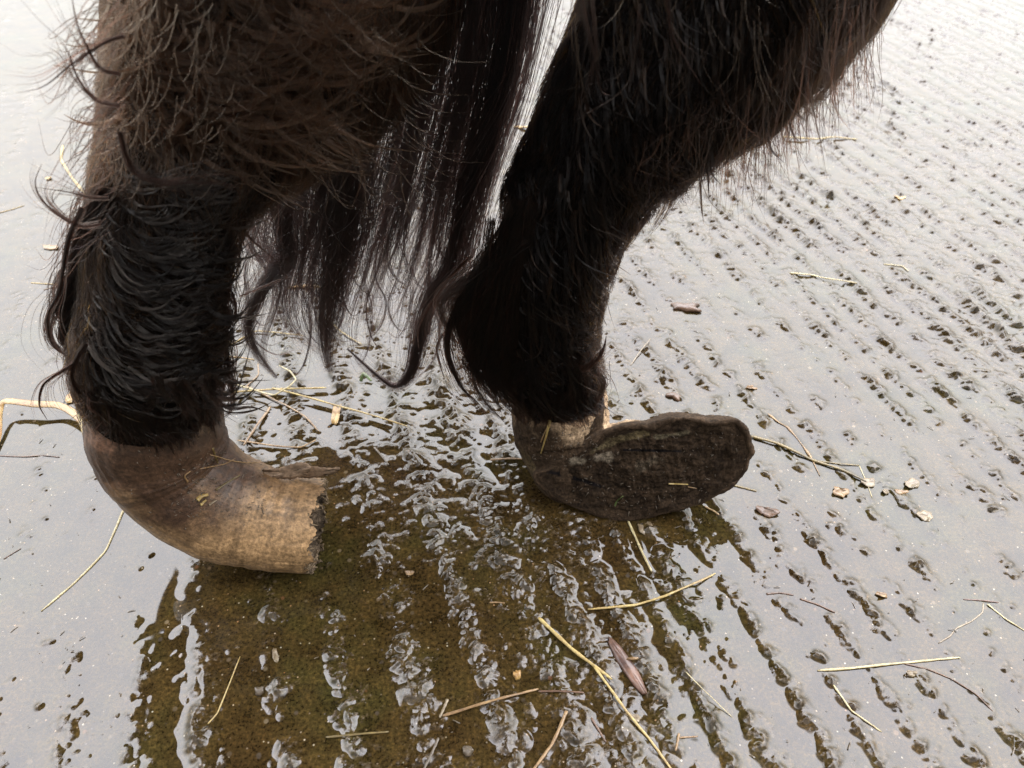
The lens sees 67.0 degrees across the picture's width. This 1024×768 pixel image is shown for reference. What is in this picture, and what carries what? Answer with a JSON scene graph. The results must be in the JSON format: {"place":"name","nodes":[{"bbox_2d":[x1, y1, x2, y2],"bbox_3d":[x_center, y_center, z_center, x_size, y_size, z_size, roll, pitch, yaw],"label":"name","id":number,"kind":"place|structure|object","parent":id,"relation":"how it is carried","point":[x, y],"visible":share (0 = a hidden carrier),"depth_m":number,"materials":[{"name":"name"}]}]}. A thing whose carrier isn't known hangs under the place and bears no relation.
{"place":"outdoors","nodes":[
{"label":"outdoors","id":0,"kind":"place"},
{"bbox_2d":[359,372,371,381],"bbox_3d":[-0.166,-0.007,0.880,0.015,0.007,0.010,0,43,0],"label":"grass sprout","id":1,"kind":"object","parent":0,"point":[366,376],"depth_m":0.88,"materials":[{"name":"green plant"}]},
{"bbox_2d":[0,0,1023,767],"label":"ground","id":2,"kind":"structure","parent":0,"point":[846,372],"depth_m":0.74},
{"bbox_2d":[0,455,58,456],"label":"twig","id":3,"kind":"object","parent":2,"relation":"on","point":[26,456],"visible":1,"depth_m":0.80,"materials":[{"name":"brown wood"}]},
{"bbox_2d":[0,398,77,440],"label":"straw stalk","id":4,"kind":"object","parent":2,"relation":"on","point":[67,409],"visible":0.73,"depth_m":0.83,"materials":[{"name":"beige plant"}]},
{"bbox_2d":[43,245,57,249],"bbox_3d":[-0.646,-0.192,1.083,0.023,0.003,0.013,0,43,0],"label":"chaff flake","id":5,"kind":"object","parent":2,"relation":"on","point":[50,247],"visible":0.94,"depth_m":1.08,"materials":[{"name":"beige plant"}]},
{"bbox_2d":[65,393,71,402],"bbox_3d":[-0.492,0.014,0.862,0.010,0.003,0.020,0,43,0],"label":"husk","id":6,"kind":"object","parent":2,"relation":"on","point":[68,399],"visible":0.54,"depth_m":0.86,"materials":[{"name":"beige plant"}]},
{"bbox_2d":[60,145,83,190],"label":"straw stalk","id":7,"kind":"object","parent":2,"relation":"on","point":[63,164],"visible":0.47,"depth_m":1.25,"materials":[{"name":"beige plant"}]},
{"bbox_2d":[41,510,123,610],"bbox_3d":[-0.383,0.152,0.715,0.019,0.002,0.136,9,44,9],"label":"straw stalk","id":8,"kind":"object","parent":2,"relation":"on","point":[93,563],"visible":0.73,"depth_m":0.70,"materials":[{"name":"beige plant"}]},
{"bbox_2d":[208,657,239,723],"bbox_3d":[-0.229,0.243,0.617,0.011,0.002,0.056,0,43,0],"label":"straw fibre","id":9,"kind":"object","parent":2,"relation":"on","point":[225,692],"visible":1,"depth_m":0.61,"materials":[{"name":"beige plant"}]},
{"bbox_2d":[243,406,270,445],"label":"straw stalk","id":10,"kind":"object","parent":2,"relation":"on","point":[258,423],"visible":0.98,"depth_m":0.83,"materials":[{"name":"beige plant"}]},
{"bbox_2d":[255,686,263,695],"bbox_3d":[-0.201,0.243,0.614,0.008,0.005,0.007,0,43,0],"label":"pebble","id":11,"kind":"object","parent":2,"relation":"on","point":[259,691],"visible":1,"depth_m":0.61,"materials":[{"name":"stone"}]},
{"bbox_2d":[234,365,295,395],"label":"straw stalk","id":12,"kind":"object","parent":2,"relation":"on","point":[279,391],"visible":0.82,"depth_m":0.86,"materials":[{"name":"beige plant"}]},
{"bbox_2d":[232,330,302,343],"bbox_3d":[-0.301,-0.058,0.939,0.094,0.003,0.023,-9,44,-9],"label":"straw fibre","id":13,"kind":"object","parent":2,"relation":"on","point":[263,331],"visible":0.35,"depth_m":0.94,"materials":[{"name":"beige plant"}]},
{"bbox_2d":[272,648,278,662],"bbox_3d":[-0.195,0.223,0.638,0.007,0.004,0.013,0,43,0],"label":"chaff flake","id":14,"kind":"object","parent":2,"relation":"on","point":[275,656],"visible":1,"depth_m":0.64,"materials":[{"name":"beige plant"}]},
{"bbox_2d":[237,440,315,447],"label":"straw stalk","id":15,"kind":"object","parent":2,"relation":"on","point":[276,445],"visible":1,"depth_m":0.81,"materials":[{"name":"beige plant"}]},
{"bbox_2d":[234,387,325,392],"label":"straw stalk","id":16,"kind":"object","parent":2,"relation":"on","point":[285,389],"visible":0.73,"depth_m":0.86,"materials":[{"name":"beige plant"}]},
{"bbox_2d":[245,385,318,431],"bbox_3d":[-0.252,0.024,0.851,0.118,0.003,0.008,26,49,25],"label":"straw stalk","id":17,"kind":"object","parent":2,"relation":"on","point":[313,425],"visible":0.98,"depth_m":0.85,"materials":[{"name":"beige plant"}]},
{"bbox_2d":[331,406,340,424],"bbox_3d":[-0.192,0.032,0.843,0.010,0.003,0.034,0,43,0],"label":"leaf piece","id":18,"kind":"object","parent":2,"relation":"on","point":[335,415],"visible":1,"depth_m":0.84,"materials":[{"name":"beige plant"}]},
{"bbox_2d":[272,387,406,425],"bbox_3d":[-0.189,0.024,0.842,0.168,0.003,0.004,15,45,15],"label":"straw stalk","id":19,"kind":"object","parent":2,"relation":"on","point":[278,389],"visible":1,"depth_m":0.84,"materials":[{"name":"beige plant"}]},
{"bbox_2d":[326,731,388,737],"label":"straw stalk","id":20,"kind":"object","parent":2,"relation":"on","point":[336,736],"visible":1,"depth_m":0.59,"materials":[{"name":"brown plant"}]},
{"bbox_2d":[374,447,388,464],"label":"twig","id":21,"kind":"object","parent":2,"relation":"on","point":[380,454],"visible":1,"depth_m":0.80,"materials":[{"name":"wood"}]},
{"bbox_2d":[405,571,413,574],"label":"chaff flake","id":22,"kind":"object","parent":2,"relation":"on","point":[409,572],"visible":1,"depth_m":0.69,"materials":[{"name":"beige plant"}]},
{"bbox_2d":[424,738,438,767],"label":"straw stalk","id":23,"kind":"object","parent":2,"relation":"on","point":[432,752],"visible":1,"depth_m":0.58,"materials":[{"name":"beige plant"}]},
{"bbox_2d":[439,699,448,717],"bbox_3d":[-0.053,0.254,0.606,0.007,0.002,0.016,0,43,0],"label":"straw stub","id":24,"kind":"object","parent":2,"relation":"on","point":[444,706],"visible":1,"depth_m":0.61,"materials":[{"name":"beige plant"}]},
{"bbox_2d":[2,0,900,574],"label":"pony","id":25,"kind":"object","parent":2,"relation":"on","point":[222,130],"visible":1,"depth_m":0.55},
{"bbox_2d":[196,493,207,500],"bbox_3d":[-0.252,0.092,0.629,0.010,0.004,0.008,0,43,0],"label":"straw bit","id":26,"kind":"object","parent":25,"relation":"on","point":[199,497],"visible":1,"depth_m":0.63,"materials":[{"name":"beige plant"}]},
{"bbox_2d":[200,458,235,468],"bbox_3d":[-0.243,0.066,0.641,0.003,0.020,0.033,21,47,21],"label":"straw bit","id":27,"kind":"object","parent":25,"relation":"on","point":[217,465],"visible":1,"depth_m":0.64,"materials":[{"name":"brown plant"}]},
{"bbox_2d":[215,475,240,490],"bbox_3d":[-0.236,0.082,0.644,0.002,0.005,0.024,26,49,25],"label":"straw bit","id":28,"kind":"object","parent":25,"relation":"on","point":[221,486],"visible":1,"depth_m":0.64,"materials":[{"name":"brown plant"}]},
{"bbox_2d":[210,454,257,462],"bbox_3d":[-0.234,0.063,0.659,0.004,0.046,0.041,30,51,28],"label":"straw bit","id":29,"kind":"object","parent":25,"relation":"on","point":[235,461],"visible":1,"depth_m":0.66,"materials":[{"name":"brown plant"}]},
{"bbox_2d":[131,419,745,536],"bbox_3d":[-0.047,0.066,0.681,0.522,0.162,0.076,-7,43,-7],"label":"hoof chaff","id":30,"kind":"object","parent":25,"relation":"attached to","point":[532,458],"visible":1,"depth_m":0.71,"materials":[{"name":"plant"}]},
{"bbox_2d":[540,420,550,453],"bbox_3d":[0.032,0.046,0.721,0.011,0.039,0.017,0,43,0],"label":"straw bit","id":31,"kind":"object","parent":25,"relation":"on","point":[547,430],"visible":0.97,"depth_m":0.71,"materials":[{"name":"beige plant"}]},
{"bbox_2d":[669,483,687,484],"bbox_3d":[0.155,0.093,0.723,0.019,0.003,0.004,0,43,0],"label":"straw bit","id":32,"kind":"object","parent":25,"relation":"on","point":[677,484],"visible":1,"depth_m":0.72,"materials":[{"name":"beige plant"}]},
{"bbox_2d":[462,746,473,756],"bbox_3d":[-0.033,0.275,0.581,0.009,0.004,0.008,0,43,0],"label":"pebble","id":33,"kind":"object","parent":2,"relation":"on","point":[468,751],"visible":1,"depth_m":0.58,"materials":[{"name":"stone"}]},
{"bbox_2d":[442,688,538,716],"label":"straw stalk","id":34,"kind":"object","parent":2,"relation":"on","point":[480,704],"visible":1,"depth_m":0.60,"materials":[{"name":"brown plant"}]},
{"bbox_2d":[490,458,521,460],"bbox_3d":[-0.001,0.077,0.790,0.043,0.003,0.005,0,43,0],"label":"straw stub","id":35,"kind":"object","parent":2,"relation":"on","point":[505,459],"visible":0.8,"depth_m":0.79,"materials":[{"name":"beige plant"}]},
{"bbox_2d":[8,18,1020,767],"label":"chaff","id":36,"kind":"object","parent":2,"relation":"on","point":[556,518],"visible":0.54,"depth_m":0.69,"materials":[{"name":"plant"}]},
{"bbox_2d":[513,670,520,680],"bbox_3d":[0.004,0.234,0.624,0.007,0.005,0.008,0,43,0],"label":"pebble","id":37,"kind":"object","parent":2,"relation":"on","point":[516,675],"visible":1,"depth_m":0.62,"materials":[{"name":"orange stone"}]},
{"bbox_2d":[533,710,567,767],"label":"straw stalk","id":38,"kind":"object","parent":2,"relation":"on","point":[561,723],"visible":1,"depth_m":0.59,"materials":[{"name":"beige plant"}]},
{"bbox_2d":[538,690,583,692],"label":"straw stalk","id":39,"kind":"object","parent":2,"relation":"on","point":[540,691],"visible":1,"depth_m":0.61,"materials":[{"name":"brown plant"}]},
{"bbox_2d":[538,617,611,679],"bbox_3d":[0.051,0.219,0.640,0.080,0.004,0.005,34,53,31],"label":"straw stalk","id":40,"kind":"object","parent":2,"relation":"on","point":[560,638],"visible":1,"depth_m":0.64,"materials":[{"name":"yellow plant"}]},
{"bbox_2d":[591,717,605,741],"bbox_3d":[0.066,0.265,0.593,0.011,0.002,0.019,0,43,0],"label":"straw stub","id":41,"kind":"object","parent":2,"relation":"on","point":[597,727],"visible":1,"depth_m":0.59,"materials":[{"name":"brown plant"}]},
{"bbox_2d":[608,637,646,694],"bbox_3d":[0.093,0.229,0.631,0.011,0.004,0.056,-20,47,-20],"label":"wood chip","id":42,"kind":"object","parent":2,"relation":"on","point":[630,670],"visible":1,"depth_m":0.63,"materials":[{"name":"brown wood"}]},
{"bbox_2d":[626,657,637,660],"bbox_3d":[0.099,0.225,0.633,0.012,0.002,0.003,0,43,0],"label":"wood splinter","id":43,"kind":"object","parent":42,"relation":"on","point":[632,658],"visible":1,"depth_m":0.63,"materials":[{"name":"beige wood"}]},
{"bbox_2d":[594,666,670,767],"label":"straw stalk","id":44,"kind":"object","parent":2,"relation":"on","point":[629,715],"visible":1,"depth_m":0.60,"materials":[{"name":"yellow plant"}]},
{"bbox_2d":[624,712,640,721],"bbox_3d":[0.094,0.258,0.600,0.013,0.004,0.008,0,43,0],"label":"chaff flake","id":45,"kind":"object","parent":2,"relation":"on","point":[637,717],"visible":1,"depth_m":0.60,"materials":[{"name":"beige plant"}]},
{"bbox_2d":[627,521,651,570],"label":"straw stalk","id":46,"kind":"object","parent":2,"relation":"on","point":[637,541],"visible":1,"depth_m":0.72,"materials":[{"name":"beige plant"}]},
{"bbox_2d":[630,338,650,365],"bbox_3d":[0.152,-0.038,0.918,0.002,0.004,0.055,23,48,23],"label":"straw fibre","id":47,"kind":"object","parent":2,"relation":"on","point":[639,352],"visible":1,"depth_m":0.91,"materials":[{"name":"beige plant"}]},
{"bbox_2d":[637,522,652,534],"bbox_3d":[0.126,0.136,0.731,0.014,0.004,0.015,0,43,0],"label":"husk","id":48,"kind":"object","parent":2,"relation":"on","point":[641,530],"visible":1,"depth_m":0.73,"materials":[{"name":"beige plant"}]},
{"bbox_2d":[588,573,715,609],"bbox_3d":[0.126,0.185,0.678,0.123,0.004,0.011,-12,44,-13],"label":"straw stalk","id":49,"kind":"object","parent":2,"relation":"on","point":[653,599],"visible":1,"depth_m":0.67,"materials":[{"name":"beige plant"}]},
{"bbox_2d":[665,392,680,401],"bbox_3d":[0.181,0.013,0.863,0.018,0.004,0.011,26,49,25],"label":"bark bit","id":50,"kind":"object","parent":2,"relation":"on","point":[675,396],"visible":1,"depth_m":0.86,"materials":[{"name":"brown wood"}]},
{"bbox_2d":[675,733,679,750],"bbox_3d":[0.125,0.271,0.585,0.006,0.002,0.014,0,43,0],"label":"straw stub","id":51,"kind":"object","parent":2,"relation":"on","point":[677,739],"visible":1,"depth_m":0.58,"materials":[{"name":"beige plant"}]},
{"bbox_2d":[671,302,701,312],"bbox_3d":[0.221,-0.098,0.981,0.038,0.006,0.018,0,43,0],"label":"stick stub","id":52,"kind":"object","parent":2,"relation":"on","point":[685,307],"visible":1,"depth_m":0.98,"materials":[{"name":"brown wood"}]},
{"bbox_2d":[680,736,697,737],"bbox_3d":[0.135,0.269,0.590,0.015,0.001,0.002,0,43,0],"label":"straw stub","id":53,"kind":"object","parent":2,"relation":"on","point":[688,736],"visible":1,"depth_m":0.59,"materials":[{"name":"beige plant"}]},
{"bbox_2d":[686,672,731,716],"bbox_3d":[0.155,0.246,0.613,0.002,0.004,0.047,-31,51,-29],"label":"straw fibre","id":54,"kind":"object","parent":2,"relation":"on","point":[708,694],"visible":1,"depth_m":0.61,"materials":[{"name":"beige plant"}]},
{"bbox_2d":[734,485,756,491],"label":"straw stalk","id":55,"kind":"object","parent":2,"relation":"on","point":[742,487],"visible":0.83,"depth_m":0.77,"materials":[{"name":"beige plant"}]},
{"bbox_2d":[746,385,757,388],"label":"chaff flake","id":56,"kind":"object","parent":2,"relation":"on","point":[750,386],"visible":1,"depth_m":0.87,"materials":[{"name":"beige plant"}]},
{"bbox_2d":[756,506,779,517],"bbox_3d":[0.246,0.122,0.745,0.023,0.003,0.012,15,45,16],"label":"chaff flake","id":57,"kind":"object","parent":2,"relation":"on","point":[769,512],"visible":1,"depth_m":0.74,"materials":[{"name":"brown plant"}]},
{"bbox_2d":[766,592,792,595],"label":"twig","id":58,"kind":"object","parent":2,"relation":"on","point":[779,593],"visible":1,"depth_m":0.68,"materials":[{"name":"brown wood"}]},
{"bbox_2d":[768,414,819,475],"bbox_3d":[0.299,0.061,0.812,0.011,0.002,0.094,-14,45,-14],"label":"seed stem","id":59,"kind":"object","parent":2,"relation":"on","point":[805,449],"visible":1,"depth_m":0.82,"materials":[{"name":"beige plant"}]},
{"bbox_2d":[751,435,865,481],"bbox_3d":[0.304,0.075,0.795,0.120,0.004,0.006,22,47,22],"label":"straw stalk","id":60,"kind":"object","parent":2,"relation":"on","point":[801,454],"visible":0.99,"depth_m":0.80,"materials":[{"name":"beige plant"}]},
{"bbox_2d":[800,598,834,612],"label":"twig","id":61,"kind":"object","parent":2,"relation":"on","point":[808,601],"visible":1,"depth_m":0.67,"materials":[{"name":"brown wood"}]},
{"bbox_2d":[790,136,854,139],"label":"straw stalk","id":62,"kind":"object","parent":2,"relation":"on","point":[824,137],"visible":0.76,"depth_m":1.32,"materials":[{"name":"beige plant"}]},
{"bbox_2d":[790,272,855,282],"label":"straw stalk","id":63,"kind":"object","parent":2,"relation":"on","point":[820,277],"visible":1,"depth_m":1.03,"materials":[{"name":"beige plant"}]},
{"bbox_2d":[818,460,858,465],"bbox_3d":[0.333,0.081,0.791,0.042,0.002,0.006,0,43,0],"label":"straw fibre","id":64,"kind":"object","parent":2,"relation":"on","point":[837,463],"visible":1,"depth_m":0.79,"materials":[{"name":"beige plant"}]},
{"bbox_2d":[833,486,848,497],"bbox_3d":[0.325,0.106,0.763,0.015,0.004,0.012,16,45,16],"label":"chaff flake","id":65,"kind":"object","parent":2,"relation":"on","point":[840,492],"visible":1,"depth_m":0.76,"materials":[{"name":"beige plant"}]},
{"bbox_2d":[833,685,881,731],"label":"straw stalk","id":66,"kind":"object","parent":2,"relation":"on","point":[836,689],"visible":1,"depth_m":0.60,"materials":[{"name":"beige plant"}]},
{"bbox_2d":[861,478,874,486],"bbox_3d":[0.355,0.098,0.772,0.015,0.004,0.011,0,43,0],"label":"chaff flake","id":67,"kind":"object","parent":2,"relation":"on","point":[869,482],"visible":1,"depth_m":0.77,"materials":[{"name":"beige plant"}]},
{"bbox_2d":[875,591,886,597],"bbox_3d":[0.324,0.185,0.679,0.010,0.003,0.006,0,43,0],"label":"chaff flake","id":68,"kind":"object","parent":2,"relation":"on","point":[882,594],"visible":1,"depth_m":0.68,"materials":[{"name":"beige plant"}]},
{"bbox_2d":[817,657,959,670],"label":"straw stalk","id":69,"kind":"object","parent":2,"relation":"on","point":[869,666],"visible":1,"depth_m":0.63,"materials":[{"name":"beige plant"}]},
{"bbox_2d":[894,489,908,493],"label":"chaff flake","id":70,"kind":"object","parent":2,"relation":"on","point":[898,491],"visible":1,"depth_m":0.76,"materials":[{"name":"beige plant"}]},
{"bbox_2d":[906,670,917,676],"bbox_3d":[0.323,0.234,0.626,0.009,0.003,0.006,0,43,0],"label":"husk","id":71,"kind":"object","parent":2,"relation":"on","point":[911,673],"visible":1,"depth_m":0.62,"materials":[{"name":"beige plant"}]},
{"bbox_2d":[904,478,919,487],"bbox_3d":[0.398,0.099,0.771,0.016,0.003,0.013,0,43,0],"label":"chaff flake","id":72,"kind":"object","parent":2,"relation":"on","point":[912,483],"visible":1,"depth_m":0.77,"materials":[{"name":"beige plant"}]},
{"bbox_2d":[916,510,932,521],"bbox_3d":[0.396,0.126,0.742,0.014,0.004,0.014,33,52,30],"label":"husk","id":73,"kind":"object","parent":2,"relation":"on","point":[924,515],"visible":1,"depth_m":0.74,"materials":[{"name":"beige plant"}]},
{"bbox_2d":[905,664,992,710],"bbox_3d":[0.349,0.239,0.622,0.071,0.001,0.010,25,49,25],"label":"straw stalk","id":74,"kind":"object","parent":2,"relation":"on","point":[949,678],"visible":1,"depth_m":0.62,"materials":[{"name":"brown plant"}]},
{"bbox_2d":[939,603,983,642],"bbox_3d":[0.385,0.205,0.659,0.066,0.001,0.006,-25,49,-25],"label":"straw fibre","id":75,"kind":"object","parent":2,"relation":"on","point":[956,628],"visible":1,"depth_m":0.66,"materials":[{"name":"beige plant"}]},
{"bbox_2d":[963,599,998,602],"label":"twig","id":76,"kind":"object","parent":2,"relation":"on","point":[981,600],"visible":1,"depth_m":0.68,"materials":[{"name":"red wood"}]},
{"bbox_2d":[987,604,1023,630],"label":"straw fibre","id":77,"kind":"object","parent":2,"relation":"on","point":[1004,617],"visible":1,"depth_m":0.66,"materials":[{"name":"beige plant"}]}
]}

